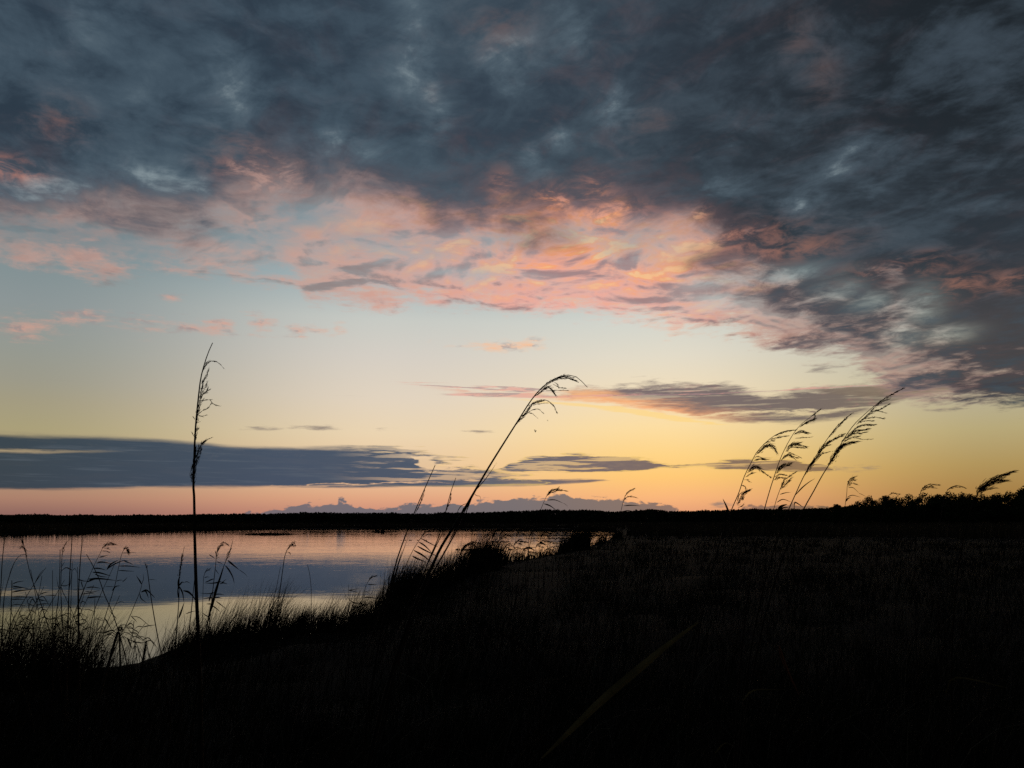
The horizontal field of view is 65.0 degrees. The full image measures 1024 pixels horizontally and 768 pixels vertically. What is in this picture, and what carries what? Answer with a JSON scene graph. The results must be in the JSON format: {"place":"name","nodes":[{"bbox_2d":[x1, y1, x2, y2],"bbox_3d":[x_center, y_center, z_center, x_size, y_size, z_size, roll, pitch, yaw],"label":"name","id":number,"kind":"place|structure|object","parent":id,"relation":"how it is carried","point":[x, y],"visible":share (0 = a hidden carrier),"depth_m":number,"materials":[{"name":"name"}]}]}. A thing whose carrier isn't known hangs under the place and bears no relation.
{"place":"outdoors","nodes":[
{"label":"outdoors","id":0,"kind":"place"},
{"bbox_2d":[158,573,411,661],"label":"tuft grass","id":1,"kind":"structure","parent":0,"point":[223,623],"depth_m":13.26,"materials":[{"name":"plant"}]},
{"bbox_2d":[0,528,618,670],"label":"water","id":2,"kind":"structure","parent":0,"point":[342,560],"depth_m":39.63,"materials":[{"name":"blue liquid"}]},
{"bbox_2d":[234,532,301,534],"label":"reed islet","id":3,"kind":"object","parent":2,"relation":"on","point":[265,533],"visible":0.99,"depth_m":133.48,"materials":[{"name":"plant"}]},
{"bbox_2d":[0,524,615,533],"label":"shore sedge","id":4,"kind":"object","parent":2,"relation":"on","point":[140,528],"visible":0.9,"depth_m":212.66,"materials":[{"name":"plant"}]},
{"bbox_2d":[0,520,1023,539],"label":"reed bed","id":5,"kind":"object","parent":2,"relation":"on","point":[1012,530],"visible":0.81,"depth_m":112.30,"materials":[{"name":"plant"}]},
{"bbox_2d":[0,523,1023,767],"bbox_3d":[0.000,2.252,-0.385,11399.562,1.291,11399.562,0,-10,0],"label":"ground","id":6,"kind":"structure","parent":0,"point":[678,581],"depth_m":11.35,"materials":[{"name":"black plant"}]},
{"bbox_2d":[0,535,4,601],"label":"reed","id":7,"kind":"object","parent":6,"relation":"on","point":[1,571],"visible":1,"depth_m":6.41,"materials":[{"name":"black plant"}]},
{"bbox_2d":[0,554,24,659],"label":"reed","id":8,"kind":"object","parent":6,"relation":"on","point":[3,607],"visible":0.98,"depth_m":7.30,"materials":[{"name":"black plant"}]},
{"bbox_2d":[3,581,32,715],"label":"reed","id":9,"kind":"object","parent":6,"relation":"on","point":[10,627],"visible":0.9,"depth_m":7.18,"materials":[{"name":"black plant"}]},
{"bbox_2d":[0,568,45,648],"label":"reed","id":10,"kind":"object","parent":6,"relation":"on","point":[19,608],"visible":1,"depth_m":6.65,"materials":[{"name":"black plant"}]},
{"bbox_2d":[18,612,38,700],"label":"reed","id":11,"kind":"object","parent":6,"relation":"on","point":[34,649],"visible":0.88,"depth_m":8.21,"materials":[{"name":"black plant"}]},
{"bbox_2d":[15,587,46,693],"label":"reed","id":12,"kind":"object","parent":6,"relation":"on","point":[23,630],"visible":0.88,"depth_m":8.58,"materials":[{"name":"black plant"}]},
{"bbox_2d":[28,577,48,709],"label":"reed","id":13,"kind":"object","parent":6,"relation":"on","point":[33,632],"visible":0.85,"depth_m":7.77,"materials":[{"name":"black plant"}]},
{"bbox_2d":[31,573,45,689],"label":"reed","id":14,"kind":"object","parent":6,"relation":"on","point":[40,633],"visible":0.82,"depth_m":8.69,"materials":[{"name":"black plant"}]},
{"bbox_2d":[19,538,64,742],"bbox_3d":[-3.912,2.192,6.691,0.495,1.809,0.082,5,-11,-27],"label":"reed","id":15,"kind":"object","parent":6,"relation":"on","point":[22,541],"visible":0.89,"depth_m":6.74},
{"bbox_2d":[32,581,70,686],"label":"reed","id":16,"kind":"object","parent":6,"relation":"on","point":[45,613],"visible":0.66,"depth_m":9.39,"materials":[{"name":"black plant"}]},
{"bbox_2d":[47,568,59,755],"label":"reed","id":17,"kind":"object","parent":6,"relation":"on","point":[54,656],"visible":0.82,"depth_m":6.24,"materials":[{"name":"black plant"}]},
{"bbox_2d":[42,607,67,687],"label":"reed","id":18,"kind":"object","parent":6,"relation":"on","point":[51,642],"visible":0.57,"depth_m":9.28,"materials":[{"name":"black plant"}]},
{"bbox_2d":[51,570,65,711],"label":"reed","id":19,"kind":"object","parent":6,"relation":"on","point":[53,623],"visible":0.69,"depth_m":7.87,"materials":[{"name":"black plant"}]},
{"bbox_2d":[60,541,67,758],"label":"reed","id":20,"kind":"object","parent":6,"relation":"on","point":[62,549],"visible":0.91,"depth_m":6.24,"materials":[{"name":"black plant"}]},
{"bbox_2d":[61,535,72,767],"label":"reed","id":21,"kind":"object","parent":6,"relation":"on","point":[66,657],"visible":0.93,"depth_m":5.74,"materials":[{"name":"black plant"}]},
{"bbox_2d":[63,561,76,690],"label":"reed","id":22,"kind":"object","parent":6,"relation":"on","point":[70,616],"visible":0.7,"depth_m":8.71,"materials":[{"name":"black plant"}]},
{"bbox_2d":[65,597,86,701],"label":"reed","id":23,"kind":"object","parent":6,"relation":"on","point":[81,644],"visible":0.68,"depth_m":8.55,"materials":[{"name":"black plant"}]},
{"bbox_2d":[67,588,85,685],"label":"reed","id":24,"kind":"object","parent":6,"relation":"on","point":[71,632],"visible":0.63,"depth_m":7.79,"materials":[{"name":"black plant"}]},
{"bbox_2d":[70,567,83,686],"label":"reed","id":25,"kind":"object","parent":6,"relation":"on","point":[77,623],"visible":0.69,"depth_m":8.65,"materials":[{"name":"black plant"}]},
{"bbox_2d":[37,542,118,758],"bbox_3d":[-3.527,2.182,6.529,0.172,1.763,0.705,-1,-10,8],"label":"reed","id":26,"kind":"object","parent":6,"relation":"on","point":[90,579],"visible":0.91,"depth_m":6.76,"materials":[{"name":"black plant"}]},
{"bbox_2d":[0,595,156,691],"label":"sedge","id":27,"kind":"object","parent":6,"relation":"on","point":[26,648],"visible":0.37,"depth_m":9.61,"materials":[{"name":"black plant"}]},
{"bbox_2d":[76,534,83,767],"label":"reed","id":28,"kind":"object","parent":6,"relation":"on","point":[79,662],"visible":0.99,"depth_m":5.72,"materials":[{"name":"black plant"}]},
{"bbox_2d":[68,585,93,697],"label":"reed","id":29,"kind":"object","parent":6,"relation":"on","point":[72,645],"visible":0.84,"depth_m":7.93,"materials":[{"name":"black plant"}]},
{"bbox_2d":[73,602,112,724],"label":"reed","id":30,"kind":"object","parent":6,"relation":"on","point":[89,644],"visible":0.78,"depth_m":7.68,"materials":[{"name":"black plant"}]},
{"bbox_2d":[86,566,113,681],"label":"reed","id":31,"kind":"object","parent":6,"relation":"on","point":[95,607],"visible":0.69,"depth_m":9.82,"materials":[{"name":"black plant"}]},
{"bbox_2d":[93,618,107,692],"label":"reed","id":32,"kind":"object","parent":6,"relation":"on","point":[94,652],"visible":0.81,"depth_m":8.44,"materials":[{"name":"black plant"}]},
{"bbox_2d":[71,546,140,744],"bbox_3d":[-3.300,2.135,6.582,0.421,1.599,0.119,2,-10,-9],"label":"reed","id":33,"kind":"object","parent":6,"relation":"on","point":[111,565],"visible":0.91,"depth_m":6.66,"materials":[{"name":"black plant"}]},
{"bbox_2d":[89,626,123,740],"bbox_3d":[-3.408,2.560,6.814,0.127,0.989,0.515,1,-10,-7],"label":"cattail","id":34,"kind":"object","parent":6,"relation":"on","point":[107,667],"visible":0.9,"depth_m":6.83},
{"bbox_2d":[86,554,136,733],"bbox_3d":[-3.362,2.204,6.708,0.636,1.526,0.063,-2,-10,12],"label":"reed","id":35,"kind":"object","parent":6,"relation":"on","point":[114,617],"visible":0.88,"depth_m":6.71,"materials":[{"name":"black plant"}]},
{"bbox_2d":[103,620,136,722],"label":"reed","id":36,"kind":"object","parent":6,"relation":"on","point":[113,661],"visible":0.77,"depth_m":7.70,"materials":[{"name":"black plant"}]},
{"bbox_2d":[119,632,121,722],"bbox_3d":[-3.536,2.648,7.258,0.098,0.784,0.017,0,-10,0],"label":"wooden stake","id":37,"kind":"object","parent":6,"relation":"on","point":[120,672],"visible":0.65,"depth_m":7.26,"materials":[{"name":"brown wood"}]},
{"bbox_2d":[90,576,154,723],"bbox_3d":[-3.474,2.491,7.163,0.214,1.519,0.788,0,-10,0],"label":"reed","id":38,"kind":"object","parent":6,"relation":"on","point":[145,590],"visible":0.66,"depth_m":7.50,"materials":[{"name":"black plant"}]},
{"bbox_2d":[122,616,150,705],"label":"reed","id":39,"kind":"object","parent":6,"relation":"on","point":[130,647],"visible":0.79,"depth_m":7.48,"materials":[{"name":"black plant"}]},
{"bbox_2d":[128,630,161,710],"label":"reed","id":40,"kind":"object","parent":6,"relation":"on","point":[149,655],"visible":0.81,"depth_m":7.95,"materials":[{"name":"black plant"}]},
{"bbox_2d":[145,563,169,716],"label":"reed","id":41,"kind":"object","parent":6,"relation":"on","point":[158,640],"visible":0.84,"depth_m":7.18,"materials":[{"name":"black plant"}]},
{"bbox_2d":[166,550,194,767],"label":"reed","id":42,"kind":"object","parent":6,"relation":"on","point":[179,583],"visible":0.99,"depth_m":5.37,"materials":[{"name":"black plant"}]},
{"bbox_2d":[175,586,193,767],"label":"reed","id":43,"kind":"object","parent":6,"relation":"on","point":[183,686],"visible":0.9,"depth_m":5.55,"materials":[{"name":"black plant"}]},
{"bbox_2d":[196,567,211,767],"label":"reed","id":44,"kind":"object","parent":6,"relation":"on","point":[201,646],"visible":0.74,"depth_m":6.16,"materials":[{"name":"black plant"}]},
{"bbox_2d":[189,343,220,767],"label":"reed","id":45,"kind":"object","parent":6,"relation":"on","point":[193,469],"visible":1,"depth_m":3.13,"materials":[{"name":"black plant"}]},
{"bbox_2d":[197,542,228,763],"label":"reed","id":46,"kind":"object","parent":6,"relation":"on","point":[222,544],"visible":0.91,"depth_m":5.99,"materials":[{"name":"black plant"}]},
{"bbox_2d":[186,541,246,767],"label":"reed","id":47,"kind":"object","parent":6,"relation":"on","point":[211,604],"visible":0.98,"depth_m":5.24,"materials":[{"name":"black plant"}]},
{"bbox_2d":[250,567,280,728],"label":"reed","id":48,"kind":"object","parent":6,"relation":"on","point":[261,656],"visible":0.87,"depth_m":6.55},
{"bbox_2d":[259,542,295,752],"bbox_3d":[-1.844,2.095,6.225,0.078,1.764,0.677,6,-12,-33],"label":"reed","id":49,"kind":"object","parent":6,"relation":"on","point":[290,545],"visible":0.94,"depth_m":6.33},
{"bbox_2d":[307,565,311,745],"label":"reed","id":50,"kind":"object","parent":6,"relation":"on","point":[310,655],"visible":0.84,"depth_m":6.85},
{"bbox_2d":[342,575,377,699],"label":"reed","id":51,"kind":"object","parent":6,"relation":"on","point":[356,622],"visible":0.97,"depth_m":8.15,"materials":[{"name":"black plant"}]},
{"bbox_2d":[339,530,436,767],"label":"reed","id":52,"kind":"object","parent":6,"relation":"on","point":[421,554],"visible":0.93,"depth_m":5.36,"materials":[{"name":"black plant"}]},
{"bbox_2d":[361,466,434,767],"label":"reed","id":53,"kind":"object","parent":6,"relation":"on","point":[370,696],"visible":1,"depth_m":4.44,"materials":[{"name":"black plant"}]},
{"bbox_2d":[377,478,455,767],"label":"reed","id":54,"kind":"object","parent":6,"relation":"on","point":[432,552],"visible":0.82,"depth_m":4.64,"materials":[{"name":"black plant"}]},
{"bbox_2d":[371,519,462,767],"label":"reed","id":55,"kind":"object","parent":6,"relation":"on","point":[385,708],"visible":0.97,"depth_m":3.87,"materials":[{"name":"black plant"}]},
{"bbox_2d":[436,541,473,687],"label":"reed","id":56,"kind":"object","parent":6,"relation":"on","point":[466,545],"visible":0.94,"depth_m":8.71,"materials":[{"name":"black plant"}]},
{"bbox_2d":[461,541,480,629],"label":"reed","id":57,"kind":"object","parent":6,"relation":"on","point":[465,572],"visible":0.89,"depth_m":13.71,"materials":[{"name":"black plant"}]},
{"bbox_2d":[365,375,586,767],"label":"reed","id":58,"kind":"object","parent":6,"relation":"on","point":[381,708],"visible":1,"depth_m":3.25,"materials":[{"name":"black plant"}]},
{"bbox_2d":[469,530,496,623],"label":"reed","id":59,"kind":"object","parent":6,"relation":"on","point":[487,534],"visible":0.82,"depth_m":14.86,"materials":[{"name":"black plant"}]},
{"bbox_2d":[475,546,492,610],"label":"reed","id":60,"kind":"object","parent":6,"relation":"on","point":[478,563],"visible":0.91,"depth_m":15.35,"materials":[{"name":"black plant"}]},
{"bbox_2d":[480,528,503,633],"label":"reed","id":61,"kind":"object","parent":6,"relation":"on","point":[499,529],"visible":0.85,"depth_m":12.61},
{"bbox_2d":[484,534,511,622],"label":"reed","id":62,"kind":"object","parent":6,"relation":"on","point":[500,538],"visible":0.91,"depth_m":14.84,"materials":[{"name":"black plant"}]},
{"bbox_2d":[495,528,510,618],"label":"reed","id":63,"kind":"object","parent":6,"relation":"on","point":[501,532],"visible":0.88,"depth_m":13.60,"materials":[{"name":"black plant"}]},
{"bbox_2d":[375,523,641,607],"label":"bank grass","id":64,"kind":"structure","parent":6,"relation":"on","point":[409,574],"depth_m":27.91,"materials":[{"name":"plant"}]},
{"bbox_2d":[0,506,1021,524],"bbox_3d":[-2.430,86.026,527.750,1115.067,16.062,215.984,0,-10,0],"label":"distant forest","id":65,"kind":"object","parent":6,"relation":"on","point":[821,515],"visible":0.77,"depth_m":440.36,"materials":[{"name":"plant"}]},
{"bbox_2d":[508,538,524,601],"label":"reed","id":66,"kind":"object","parent":6,"relation":"on","point":[519,539],"visible":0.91,"depth_m":19.07,"materials":[{"name":"black plant"}]},
{"bbox_2d":[511,530,524,616],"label":"reed","id":67,"kind":"object","parent":6,"relation":"on","point":[513,561],"visible":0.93,"depth_m":15.79,"materials":[{"name":"black plant"}]},
{"bbox_2d":[520,529,538,599],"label":"reed","id":68,"kind":"object","parent":6,"relation":"on","point":[530,534],"visible":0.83,"depth_m":17.81,"materials":[{"name":"black plant"}]},
{"bbox_2d":[510,486,567,744],"bbox_3d":[0.207,2.007,7.096,0.208,2.227,1.128,-6,-12,33],"label":"reed","id":69,"kind":"object","parent":6,"relation":"on","point":[551,490],"visible":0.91,"depth_m":6.95,"materials":[{"name":"black plant"}]},
{"bbox_2d":[531,529,550,589],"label":"reed","id":70,"kind":"object","parent":6,"relation":"on","point":[539,552],"visible":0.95,"depth_m":18.55,"materials":[{"name":"black plant"}]},
{"bbox_2d":[556,530,574,592],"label":"reed","id":71,"kind":"object","parent":6,"relation":"on","point":[565,533],"visible":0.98,"depth_m":22.00,"materials":[{"name":"black plant"}]},
{"bbox_2d":[575,526,596,573],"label":"reed","id":72,"kind":"object","parent":6,"relation":"on","point":[587,530],"visible":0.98,"depth_m":25.11,"materials":[{"name":"black plant"}]},
{"bbox_2d":[539,622,698,767],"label":"reed","id":73,"kind":"object","parent":6,"relation":"on","point":[614,689],"visible":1,"depth_m":1.88,"materials":[{"name":"green plant"}]},
{"bbox_2d":[605,488,637,706],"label":"reed","id":74,"kind":"object","parent":6,"relation":"on","point":[610,578],"visible":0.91,"depth_m":7.99,"materials":[{"name":"black plant"}]},
{"bbox_2d":[723,500,748,767],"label":"reed leaf","id":75,"kind":"object","parent":6,"relation":"on","point":[739,630],"visible":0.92,"depth_m":3.89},
{"bbox_2d":[684,429,796,767],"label":"reed","id":76,"kind":"object","parent":6,"relation":"on","point":[755,466],"visible":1,"depth_m":4.16,"materials":[{"name":"black plant"}]},
{"bbox_2d":[743,689,776,767],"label":"grass blade","id":77,"kind":"object","parent":6,"relation":"on","point":[743,716],"depth_m":2.11,"materials":[{"name":"black plant"}]},
{"bbox_2d":[733,409,820,767],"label":"reed","id":78,"kind":"object","parent":6,"relation":"on","point":[780,467],"visible":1,"depth_m":3.94,"materials":[{"name":"plant"}]},
{"bbox_2d":[760,471,796,764],"bbox_3d":[1.830,1.742,5.519,0.127,2.222,0.970,0,-10,0],"label":"reed","id":79,"kind":"object","parent":6,"relation":"on","point":[782,483],"visible":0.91,"depth_m":5.69,"materials":[{"name":"black plant"}]},
{"bbox_2d":[773,504,787,767],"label":"reed leaf","id":80,"kind":"object","parent":6,"relation":"on","point":[780,507],"visible":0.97,"depth_m":4.24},
{"bbox_2d":[736,413,851,767],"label":"reed","id":81,"kind":"object","parent":6,"relation":"on","point":[809,466],"visible":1,"depth_m":3.72,"materials":[{"name":"black plant"}]},
{"bbox_2d":[793,502,800,767],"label":"reed leaf","id":82,"kind":"object","parent":6,"relation":"on","point":[795,634],"visible":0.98,"depth_m":4.66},
{"bbox_2d":[738,388,904,767],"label":"reed","id":83,"kind":"object","parent":6,"relation":"on","point":[840,447],"visible":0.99,"depth_m":3.59,"materials":[{"name":"plant"}]},
{"bbox_2d":[830,504,843,517],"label":"tree","id":84,"kind":"object","parent":6,"relation":"on","point":[837,506],"visible":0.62,"depth_m":231.75,"materials":[{"name":"black plant"}]},
{"bbox_2d":[827,506,856,526],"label":"tree","id":85,"kind":"object","parent":6,"relation":"on","point":[847,519],"visible":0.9,"depth_m":171.40,"materials":[{"name":"black plant"}]},
{"bbox_2d":[840,476,861,707],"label":"reed","id":86,"kind":"object","parent":6,"relation":"on","point":[852,479],"visible":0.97,"depth_m":7.95,"materials":[{"name":"black plant"}]},
{"bbox_2d":[845,504,871,523],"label":"tree","id":87,"kind":"object","parent":6,"relation":"on","point":[865,513],"visible":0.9,"depth_m":178.07,"materials":[{"name":"black plant"}]},
{"bbox_2d":[857,495,878,523],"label":"tree","id":88,"kind":"object","parent":6,"relation":"on","point":[869,500],"visible":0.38,"depth_m":210.85,"materials":[{"name":"black plant"}]},
{"bbox_2d":[861,504,884,523],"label":"tree","id":89,"kind":"object","parent":6,"relation":"on","point":[876,518],"visible":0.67,"depth_m":184.94,"materials":[{"name":"black plant"}]},
{"bbox_2d":[877,495,894,517],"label":"tree","id":90,"kind":"object","parent":6,"relation":"on","point":[884,498],"visible":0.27,"depth_m":212.42,"materials":[{"name":"black plant"}]},
{"bbox_2d":[875,492,900,689],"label":"reed","id":91,"kind":"object","parent":6,"relation":"on","point":[875,585],"visible":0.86,"depth_m":8.33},
{"bbox_2d":[873,501,903,524],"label":"tree","id":92,"kind":"object","parent":6,"relation":"on","point":[885,515],"visible":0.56,"depth_m":183.89,"materials":[{"name":"black plant"}]},
{"bbox_2d":[880,496,925,523],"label":"tree","id":93,"kind":"object","parent":6,"relation":"on","point":[909,511],"visible":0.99,"depth_m":171.75,"materials":[{"name":"black plant"}]},
{"bbox_2d":[906,497,934,523],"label":"tree","id":94,"kind":"object","parent":6,"relation":"on","point":[920,510],"visible":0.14,"depth_m":179.07,"materials":[{"name":"black plant"}]},
{"bbox_2d":[895,492,951,524],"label":"tree","id":95,"kind":"object","parent":6,"relation":"on","point":[931,516],"visible":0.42,"depth_m":176.14,"materials":[{"name":"black plant"}]},
{"bbox_2d":[914,483,939,722],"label":"reed","id":96,"kind":"object","parent":6,"relation":"on","point":[928,487],"visible":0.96,"depth_m":7.38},
{"bbox_2d":[921,497,953,524],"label":"tree","id":97,"kind":"object","parent":6,"relation":"on","point":[932,505],"visible":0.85,"depth_m":174.38,"materials":[{"name":"black plant"}]},
{"bbox_2d":[937,485,965,724],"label":"reed","id":98,"kind":"object","parent":6,"relation":"on","point":[952,487],"visible":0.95,"depth_m":7.33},
{"bbox_2d":[937,493,967,523],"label":"tree","id":99,"kind":"object","parent":6,"relation":"on","point":[954,497],"visible":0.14,"depth_m":182.85,"materials":[{"name":"black plant"}]},
{"bbox_2d":[939,495,995,523],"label":"tree","id":100,"kind":"object","parent":6,"relation":"on","point":[960,513],"visible":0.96,"depth_m":165.82,"materials":[{"name":"black plant"}]},
{"bbox_2d":[962,497,989,522],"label":"tree","id":101,"kind":"object","parent":6,"relation":"on","point":[979,504],"visible":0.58,"depth_m":174.60,"materials":[{"name":"black plant"}]},
{"bbox_2d":[945,677,1006,767],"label":"grass blade","id":102,"kind":"object","parent":6,"relation":"on","point":[950,706],"depth_m":2.08,"materials":[{"name":"black plant"}]},
{"bbox_2d":[951,470,1018,767],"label":"reed","id":103,"kind":"object","parent":6,"relation":"on","point":[983,487],"visible":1,"depth_m":4.61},
{"bbox_2d":[982,495,1010,522],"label":"tree","id":104,"kind":"object","parent":6,"relation":"on","point":[998,503],"visible":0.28,"depth_m":177.12,"materials":[{"name":"black plant"}]},
{"bbox_2d":[983,493,1023,524],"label":"tree","id":105,"kind":"object","parent":6,"relation":"on","point":[1007,517],"visible":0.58,"depth_m":171.94,"materials":[{"name":"black plant"}]},
{"bbox_2d":[996,490,1018,521],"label":"tree","id":106,"kind":"object","parent":6,"relation":"on","point":[1008,504],"visible":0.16,"depth_m":201.42,"materials":[{"name":"black plant"}]},
{"bbox_2d":[1010,495,1023,521],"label":"tree","id":107,"kind":"object","parent":6,"relation":"on","point":[1021,510],"visible":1,"depth_m":164.91,"materials":[{"name":"black plant"}]},
{"bbox_2d":[0,0,1023,515],"label":"sky","id":108,"kind":"structure","parent":0,"point":[388,226],"materials":[{"name":"grey"}]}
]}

